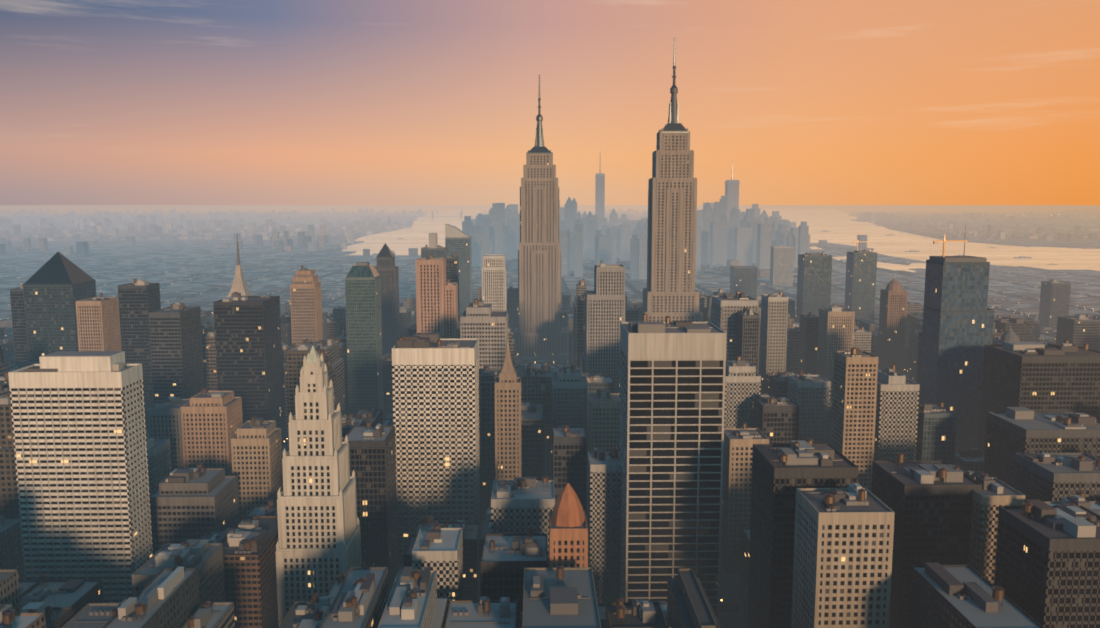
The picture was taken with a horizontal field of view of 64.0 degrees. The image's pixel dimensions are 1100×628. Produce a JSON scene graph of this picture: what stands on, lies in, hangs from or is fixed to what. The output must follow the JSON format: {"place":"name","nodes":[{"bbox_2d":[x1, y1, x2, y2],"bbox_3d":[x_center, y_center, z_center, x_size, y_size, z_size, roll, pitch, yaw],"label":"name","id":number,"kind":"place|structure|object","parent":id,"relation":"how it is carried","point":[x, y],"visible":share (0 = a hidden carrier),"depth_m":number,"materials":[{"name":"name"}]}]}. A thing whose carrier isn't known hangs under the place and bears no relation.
{"place":"outdoors","nodes":[
{"label":"outdoors","id":0,"kind":"place"},
{"bbox_2d":[341,210,483,256],"bbox_3d":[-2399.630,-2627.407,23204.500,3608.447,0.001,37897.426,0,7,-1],"label":"river water","id":1,"kind":"structure","parent":0,"point":[416,235],"depth_m":7191.19,"materials":[{"name":"grey liquid"}]},
{"bbox_2d":[400,209,1056,275],"bbox_3d":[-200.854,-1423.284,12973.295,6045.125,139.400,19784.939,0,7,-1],"label":"river","id":2,"kind":"structure","parent":1,"relation":"on","point":[918,271],"depth_m":3994.92,"materials":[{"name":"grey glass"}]},
{"bbox_2d":[0,250,898,259],"bbox_3d":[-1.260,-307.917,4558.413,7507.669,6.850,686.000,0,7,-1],"label":"city blocks","id":3,"kind":"structure","parent":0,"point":[182,254],"depth_m":4499.03,"materials":[{"name":"grey concrete"}]},
{"bbox_2d":[0,258,1018,270],"bbox_3d":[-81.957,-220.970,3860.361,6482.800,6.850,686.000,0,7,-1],"label":"city blocks","id":4,"kind":"structure","parent":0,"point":[210,263],"depth_m":3814.95,"materials":[{"name":"grey concrete"}]},
{"bbox_2d":[0,392,1099,627],"bbox_3d":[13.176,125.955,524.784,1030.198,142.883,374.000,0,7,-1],"label":"city blocks","id":5,"kind":"structure","parent":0,"point":[940,596],"depth_m":385.67,"materials":[{"name":"grey concrete"}]},
{"bbox_2d":[0,279,1099,519],"bbox_3d":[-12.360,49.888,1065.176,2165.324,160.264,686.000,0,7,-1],"label":"city blocks","id":6,"kind":"structure","parent":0,"point":[536,415],"depth_m":928.51,"materials":[{"name":"grey concrete"}]},
{"bbox_2d":[0,205,1099,611],"bbox_3d":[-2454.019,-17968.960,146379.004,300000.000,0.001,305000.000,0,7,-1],"label":"ground","id":7,"kind":"structure","parent":0,"point":[924,209],"depth_m":55366.06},
{"bbox_2d":[10,283,28,361],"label":"building","id":8,"kind":"structure","parent":7,"relation":"on","point":[19,323],"depth_m":1057.23,"materials":[{"name":"grey glass"}]},
{"bbox_2d":[23,252,96,362],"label":"skyscraper","id":9,"kind":"structure","parent":7,"relation":"on","point":[57,286],"depth_m":1048.08,"materials":[{"name":"teal glass"}]},
{"bbox_2d":[8,351,152,602],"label":"skyscraper","id":10,"kind":"structure","parent":7,"relation":"on","point":[79,439],"depth_m":509.63,"materials":[{"name":"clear concrete"}]},
{"bbox_2d":[76,293,120,350],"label":"building","id":11,"kind":"structure","parent":7,"relation":"on","point":[98,324],"depth_m":1000.78,"materials":[{"name":"brown concrete"}]},
{"bbox_2d":[118,279,160,432],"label":"dark tower","id":12,"kind":"structure","parent":7,"relation":"on","point":[138,300],"depth_m":1001.23,"materials":[{"name":"black glass"}]},
{"bbox_2d":[146,437,171,493],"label":"building","id":13,"kind":"structure","parent":7,"relation":"on","point":[159,459],"depth_m":660.67,"materials":[{"name":"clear glass"}]},
{"bbox_2d":[147,396,189,470],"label":"building","id":14,"kind":"structure","parent":7,"relation":"on","point":[164,419],"depth_m":730.24,"materials":[{"name":"clear stone"}]},
{"bbox_2d":[149,302,203,404],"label":"dark banded tower","id":15,"kind":"structure","parent":7,"relation":"on","point":[176,348],"depth_m":907.35,"materials":[{"name":"black glass"}]},
{"bbox_2d":[132,539,224,602],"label":"block","id":16,"kind":"structure","parent":7,"relation":"on","point":[205,557],"depth_m":452.61,"materials":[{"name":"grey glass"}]},
{"bbox_2d":[150,463,239,554],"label":"building","id":17,"kind":"structure","parent":7,"relation":"on","point":[186,504],"depth_m":576.74,"materials":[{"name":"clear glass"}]},
{"bbox_2d":[180,388,242,475],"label":"building","id":18,"kind":"structure","parent":7,"relation":"on","point":[211,422],"depth_m":712.13,"materials":[{"name":"brown stone"}]},
{"bbox_2d":[213,292,284,443],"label":"skyscraper","id":19,"kind":"structure","parent":7,"relation":"on","point":[248,350],"depth_m":907.59,"materials":[{"name":"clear glass"}]},
{"bbox_2d":[226,236,252,297],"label":"spire","id":20,"kind":"object","parent":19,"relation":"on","point":[239,284],"visible":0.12,"depth_m":1503.60,"materials":[{"name":"beige metal"}]},
{"bbox_2d":[231,417,282,520],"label":"tan block","id":21,"kind":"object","parent":7,"relation":"on","point":[256,455],"visible":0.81,"depth_m":654.58,"materials":[{"name":"beige concrete"}]},
{"bbox_2d":[290,265,322,344],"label":"skyscraper","id":22,"kind":"structure","parent":7,"relation":"on","point":[306,303],"depth_m":1101.62,"materials":[{"name":"stone"}]},
{"bbox_2d":[276,346,360,625],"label":"skyscraper","id":23,"kind":"structure","parent":7,"relation":"on","point":[318,547],"depth_m":485.90,"materials":[{"name":"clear stone"}]},
{"bbox_2d":[345,262,383,414],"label":"teal glass tower","id":24,"kind":"structure","parent":7,"relation":"on","point":[364,330],"depth_m":1007.33,"materials":[{"name":"glass"}]},
{"bbox_2d":[342,421,397,592],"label":"high-rise building","id":25,"kind":"structure","parent":7,"relation":"on","point":[372,456],"depth_m":588.22,"materials":[{"name":"glass"}]},
{"bbox_2d":[374,243,399,354],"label":"skyscraper","id":26,"kind":"structure","parent":7,"relation":"on","point":[386,268],"depth_m":1403.46,"materials":[{"name":"black glass"}]},
{"bbox_2d":[415,254,445,338],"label":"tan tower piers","id":27,"kind":"structure","parent":7,"relation":"on","point":[430,289],"depth_m":1001.01,"materials":[{"name":"brown stone"}]},
{"bbox_2d":[421,233,446,257],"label":"building","id":28,"kind":"structure","parent":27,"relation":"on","point":[436,250],"depth_m":1494.20,"materials":[{"name":"metal"}]},
{"bbox_2d":[392,333,479,564],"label":"skyscraper","id":29,"kind":"structure","parent":7,"relation":"on","point":[435,379],"depth_m":632.54,"materials":[{"name":"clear concrete"}]},
{"bbox_2d":[412,523,462,610],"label":"building","id":30,"kind":"structure","parent":7,"relation":"on","point":[438,548],"depth_m":427.17,"materials":[{"name":"beige concrete"}]},
{"bbox_2d":[445,278,457,338],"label":"tower","id":31,"kind":"structure","parent":7,"relation":"on","point":[451,310],"depth_m":1014.17,"materials":[{"name":"brown concrete"}]},
{"bbox_2d":[443,253,459,320],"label":"dark tower","id":32,"kind":"structure","parent":7,"relation":"on","point":[452,268],"depth_m":1298.64,"materials":[{"name":"grey glass"}]},
{"bbox_2d":[445,224,471,316],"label":"skyscraper","id":33,"kind":"structure","parent":7,"relation":"on","point":[457,242],"depth_m":1795.71,"materials":[{"name":"glass"}]},
{"bbox_2d":[460,299,507,368],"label":"building","id":34,"kind":"structure","parent":7,"relation":"on","point":[485,324],"depth_m":826.89,"materials":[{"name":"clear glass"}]},
{"bbox_2d":[482,254,506,309],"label":"skyscraper","id":35,"kind":"structure","parent":7,"relation":"on","point":[494,289],"depth_m":1100.43,"materials":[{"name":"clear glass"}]},
{"bbox_2d":[495,340,521,479],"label":"skyscraper","id":36,"kind":"structure","parent":7,"relation":"on","point":[508,458],"depth_m":663.37,"materials":[{"name":"brown stone"}]},
{"bbox_2d":[481,526,547,627],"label":"building","id":37,"kind":"structure","parent":7,"relation":"on","point":[506,559],"depth_m":428.95,"materials":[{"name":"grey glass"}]},
{"bbox_2d":[491,476,554,567],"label":"grey office block","id":38,"kind":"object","parent":7,"relation":"on","point":[520,504],"visible":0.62,"depth_m":506.48,"materials":[{"name":"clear concrete"}]},
{"bbox_2d":[513,74,566,356],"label":"skyscraper","id":39,"kind":"structure","parent":7,"relation":"on","point":[539,330],"depth_m":1505.91,"materials":[{"name":"beige stone"}]},
{"bbox_2d":[0,208,1099,276],"bbox_3d":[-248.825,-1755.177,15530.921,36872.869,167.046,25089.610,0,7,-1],"label":"city blocks","id":40,"kind":"structure","parent":7,"relation":"on","point":[278,230],"depth_m":9107.65,"materials":[{"name":"grey concrete"}]},
{"bbox_2d":[0,268,1099,286],"bbox_3d":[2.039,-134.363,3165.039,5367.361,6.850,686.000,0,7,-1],"label":"city blocks","id":41,"kind":"structure","parent":7,"relation":"on","point":[167,277],"depth_m":3127.96,"materials":[{"name":"grey concrete"}]},
{"bbox_2d":[0,240,1099,245],"bbox_3d":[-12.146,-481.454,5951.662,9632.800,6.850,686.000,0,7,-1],"label":"city blocks","id":42,"kind":"structure","parent":7,"relation":"on","point":[265,242],"depth_m":5912.69,"materials":[{"name":"grey concrete"}]},
{"bbox_2d":[11,239,1099,240],"bbox_3d":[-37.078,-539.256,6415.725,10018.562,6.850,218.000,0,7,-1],"label":"city blocks","id":43,"kind":"structure","parent":7,"relation":"on","point":[344,239],"depth_m":6416.74,"materials":[{"name":"grey concrete"}]},
{"bbox_2d":[549,483,587,567],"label":"terracotta tower","id":44,"kind":"structure","parent":7,"relation":"on","point":[568,537],"depth_m":415.56,"materials":[{"name":"orange brick"}]},
{"bbox_2d":[553,425,586,514],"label":"skyscraper","id":45,"kind":"structure","parent":7,"relation":"on","point":[570,455],"depth_m":616.32,"materials":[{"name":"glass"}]},
{"bbox_2d":[552,365,587,479],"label":"building","id":46,"kind":"structure","parent":7,"relation":"on","point":[569,395],"depth_m":774.68,"materials":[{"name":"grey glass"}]},
{"bbox_2d":[146,294,1034,627],"bbox_3d":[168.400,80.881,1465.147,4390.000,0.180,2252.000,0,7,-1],"label":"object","id":47,"kind":"structure","parent":7,"relation":"on","point":[728,588],"depth_m":595.75,"materials":[{"name":"grey concrete"}]},
{"bbox_2d":[0,284,1099,311],"bbox_3d":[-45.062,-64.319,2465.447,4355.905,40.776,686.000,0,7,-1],"label":"city blocks","id":48,"kind":"structure","parent":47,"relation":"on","point":[1006,297],"depth_m":2531.76,"materials":[{"name":"grey concrete"}]},
{"bbox_2d":[588,388,619,450],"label":"building","id":49,"kind":"structure","parent":7,"relation":"on","point":[603,419],"depth_m":715.85,"materials":[{"name":"grey concrete"}]},
{"bbox_2d":[587,446,621,602],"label":"building","id":50,"kind":"structure","parent":7,"relation":"on","point":[604,485],"depth_m":576.05,"materials":[{"name":"grey concrete"}]},
{"bbox_2d":[584,260,624,392],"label":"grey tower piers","id":51,"kind":"structure","parent":7,"relation":"on","point":[604,313],"depth_m":958.77,"materials":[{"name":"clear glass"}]},
{"bbox_2d":[462,152,808,278],"bbox_3d":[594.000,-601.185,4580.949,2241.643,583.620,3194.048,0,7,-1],"label":"distant skyline","id":52,"kind":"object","parent":7,"relation":"on","point":[726,229],"visible":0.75,"depth_m":3835.26,"materials":[{"name":"blue glass"}]},
{"bbox_2d":[639,37,702,321],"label":"skyscraper","id":53,"kind":"structure","parent":7,"relation":"on","point":[671,292],"depth_m":1203.38,"materials":[{"name":"beige stone"}]},
{"bbox_2d":[619,313,725,621],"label":"dark banded tower","id":54,"kind":"structure","parent":7,"relation":"on","point":[671,409],"depth_m":535.04,"materials":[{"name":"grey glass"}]},
{"bbox_2d":[711,291,757,360],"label":"building","id":55,"kind":"structure","parent":7,"relation":"on","point":[726,307],"depth_m":910.11,"materials":[{"name":"beige concrete"}]},
{"bbox_2d":[724,356,760,427],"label":"building","id":56,"kind":"structure","parent":7,"relation":"on","point":[742,383],"depth_m":735.54,"materials":[{"name":"beige concrete"}]},
{"bbox_2d":[730,266,757,299],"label":"dark tower","id":57,"kind":"structure","parent":7,"relation":"on","point":[743,279],"depth_m":2213.71,"materials":[{"name":"grey glass"}]},
{"bbox_2d":[721,423,768,573],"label":"beige block","id":58,"kind":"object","parent":7,"relation":"on","point":[737,477],"visible":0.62,"depth_m":622.48,"materials":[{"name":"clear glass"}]},
{"bbox_2d":[735,307,759,373],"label":"dark tower","id":59,"kind":"structure","parent":7,"relation":"on","point":[747,334],"depth_m":882.37,"materials":[{"name":"grey concrete"}]},
{"bbox_2d":[759,291,787,393],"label":"building","id":60,"kind":"structure","parent":7,"relation":"on","point":[773,330],"depth_m":1014.82,"materials":[{"name":"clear concrete"}]},
{"bbox_2d":[752,394,798,443],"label":"dark block","id":61,"kind":"structure","parent":7,"relation":"on","point":[775,420],"depth_m":697.90,"materials":[{"name":"grey concrete"}]},
{"bbox_2d":[747,432,858,627],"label":"building","id":62,"kind":"structure","parent":7,"relation":"on","point":[781,473],"depth_m":451.81,"materials":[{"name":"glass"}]},
{"bbox_2d":[798,310,818,374],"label":"dark tower","id":63,"kind":"structure","parent":7,"relation":"on","point":[808,343],"depth_m":1170.40,"materials":[{"name":"grey glass"}]},
{"bbox_2d":[787,370,830,443],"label":"building","id":64,"kind":"structure","parent":7,"relation":"on","point":[809,395],"depth_m":778.84,"materials":[{"name":"blue glass"}]},
{"bbox_2d":[796,252,831,321],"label":"skyscraper","id":65,"kind":"structure","parent":7,"relation":"on","point":[814,275],"depth_m":1613.30,"materials":[{"name":"glass"}]},
{"bbox_2d":[816,305,854,400],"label":"skyscraper","id":66,"kind":"structure","parent":7,"relation":"on","point":[835,328],"depth_m":1117.73,"materials":[{"name":"beige concrete"}]},
{"bbox_2d":[791,483,893,627],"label":"beige block","id":67,"kind":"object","parent":7,"relation":"on","point":[843,553],"visible":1,"depth_m":404.22,"materials":[{"name":"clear concrete"}]},
{"bbox_2d":[830,347,877,491],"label":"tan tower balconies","id":68,"kind":"structure","parent":7,"relation":"on","point":[854,399],"depth_m":636.67,"materials":[{"name":"beige concrete"}]},
{"bbox_2d":[845,241,876,321],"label":"skyscraper","id":69,"kind":"structure","parent":7,"relation":"on","point":[860,283],"depth_m":1716.55,"materials":[{"name":"glass"}]},
{"bbox_2d":[877,277,907,375],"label":"skyscraper","id":70,"kind":"structure","parent":7,"relation":"on","point":[892,321],"depth_m":1321.65,"materials":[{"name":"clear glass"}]},
{"bbox_2d":[874,364,919,460],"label":"building","id":71,"kind":"structure","parent":7,"relation":"on","point":[897,405],"depth_m":657.88,"materials":[{"name":"beige concrete"}]},
{"bbox_2d":[871,452,981,627],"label":"dark block","id":72,"kind":"structure","parent":7,"relation":"on","point":[929,503],"depth_m":470.81,"materials":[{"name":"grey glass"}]},
{"bbox_2d":[916,401,956,465],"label":"building","id":73,"kind":"structure","parent":7,"relation":"on","point":[936,432],"depth_m":660.10,"materials":[{"name":"glass"}]},
{"bbox_2d":[919,226,993,452],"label":"skyscraper","id":74,"kind":"structure","parent":7,"relation":"on","point":[958,324],"depth_m":816.22,"materials":[{"name":"glass"}]},
{"bbox_2d":[966,471,1024,584],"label":"beige block","id":75,"kind":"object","parent":7,"relation":"on","point":[991,497],"visible":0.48,"depth_m":461.05,"materials":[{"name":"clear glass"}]},
{"bbox_2d":[992,325,1019,344],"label":"dome","id":76,"kind":"structure","parent":7,"relation":"on","point":[1010,335],"depth_m":926.91,"materials":[{"name":"grey metal"}]},
{"bbox_2d":[978,339,1099,454],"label":"dark block","id":77,"kind":"structure","parent":7,"relation":"on","point":[1064,376],"depth_m":719.77,"materials":[{"name":"grey concrete"}]},
{"bbox_2d":[983,407,1099,486],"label":"block","id":78,"kind":"structure","parent":7,"relation":"on","point":[1011,432],"depth_m":592.90,"materials":[{"name":"grey concrete"}]},
{"bbox_2d":[994,499,1099,627],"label":"dark block","id":79,"kind":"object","parent":7,"relation":"on","point":[1047,569],"visible":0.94,"depth_m":372.61,"materials":[{"name":"grey concrete"}]},
{"bbox_2d":[1039,279,1070,327],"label":"dark tower","id":80,"kind":"structure","parent":7,"relation":"on","point":[1054,300],"depth_m":1829.86,"materials":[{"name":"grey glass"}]},
{"bbox_2d":[1012,453,1099,502],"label":"block","id":81,"kind":"structure","parent":7,"relation":"on","point":[1044,477],"depth_m":498.28,"materials":[{"name":"grey concrete"}]},
{"bbox_2d":[1056,314,1099,350],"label":"building","id":82,"kind":"structure","parent":7,"relation":"on","point":[1080,330],"depth_m":1224.91,"materials":[{"name":"grey concrete"}]},
{"bbox_2d":[0,286,1099,365],"bbox_3d":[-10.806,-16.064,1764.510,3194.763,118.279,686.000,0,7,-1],"label":"city blocks","id":83,"kind":"structure","parent":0,"point":[407,312],"depth_m":1654.40,"materials":[{"name":"grey concrete"}]},
{"bbox_2d":[0,0,1099,204],"label":"sky","id":84,"kind":"structure","parent":0,"point":[103,102],"materials":[{"name":"orange"}]},
{"bbox_2d":[6,244,1099,251],"bbox_3d":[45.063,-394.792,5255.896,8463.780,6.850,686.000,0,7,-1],"label":"city blocks","id":85,"kind":"structure","parent":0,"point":[245,247],"depth_m":5228.20,"materials":[{"name":"grey concrete"}]},
{"bbox_2d":[770,246,793,285],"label":"pale tower","id":86,"kind":"structure","parent":0,"point":[781,265],"depth_m":2814.42,"materials":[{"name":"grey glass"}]},
{"bbox_2d":[815,246,910,264],"bbox_3d":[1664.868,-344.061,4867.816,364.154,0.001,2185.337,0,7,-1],"label":"ground spit","id":87,"kind":"structure","parent":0,"point":[877,253],"depth_m":4556.65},
{"bbox_2d":[741,208,1099,271],"bbox_3d":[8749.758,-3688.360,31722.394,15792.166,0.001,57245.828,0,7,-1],"label":"river water","id":88,"kind":"structure","parent":0,"point":[843,228],"depth_m":5359.71,"materials":[{"name":"grey liquid"}]}
]}

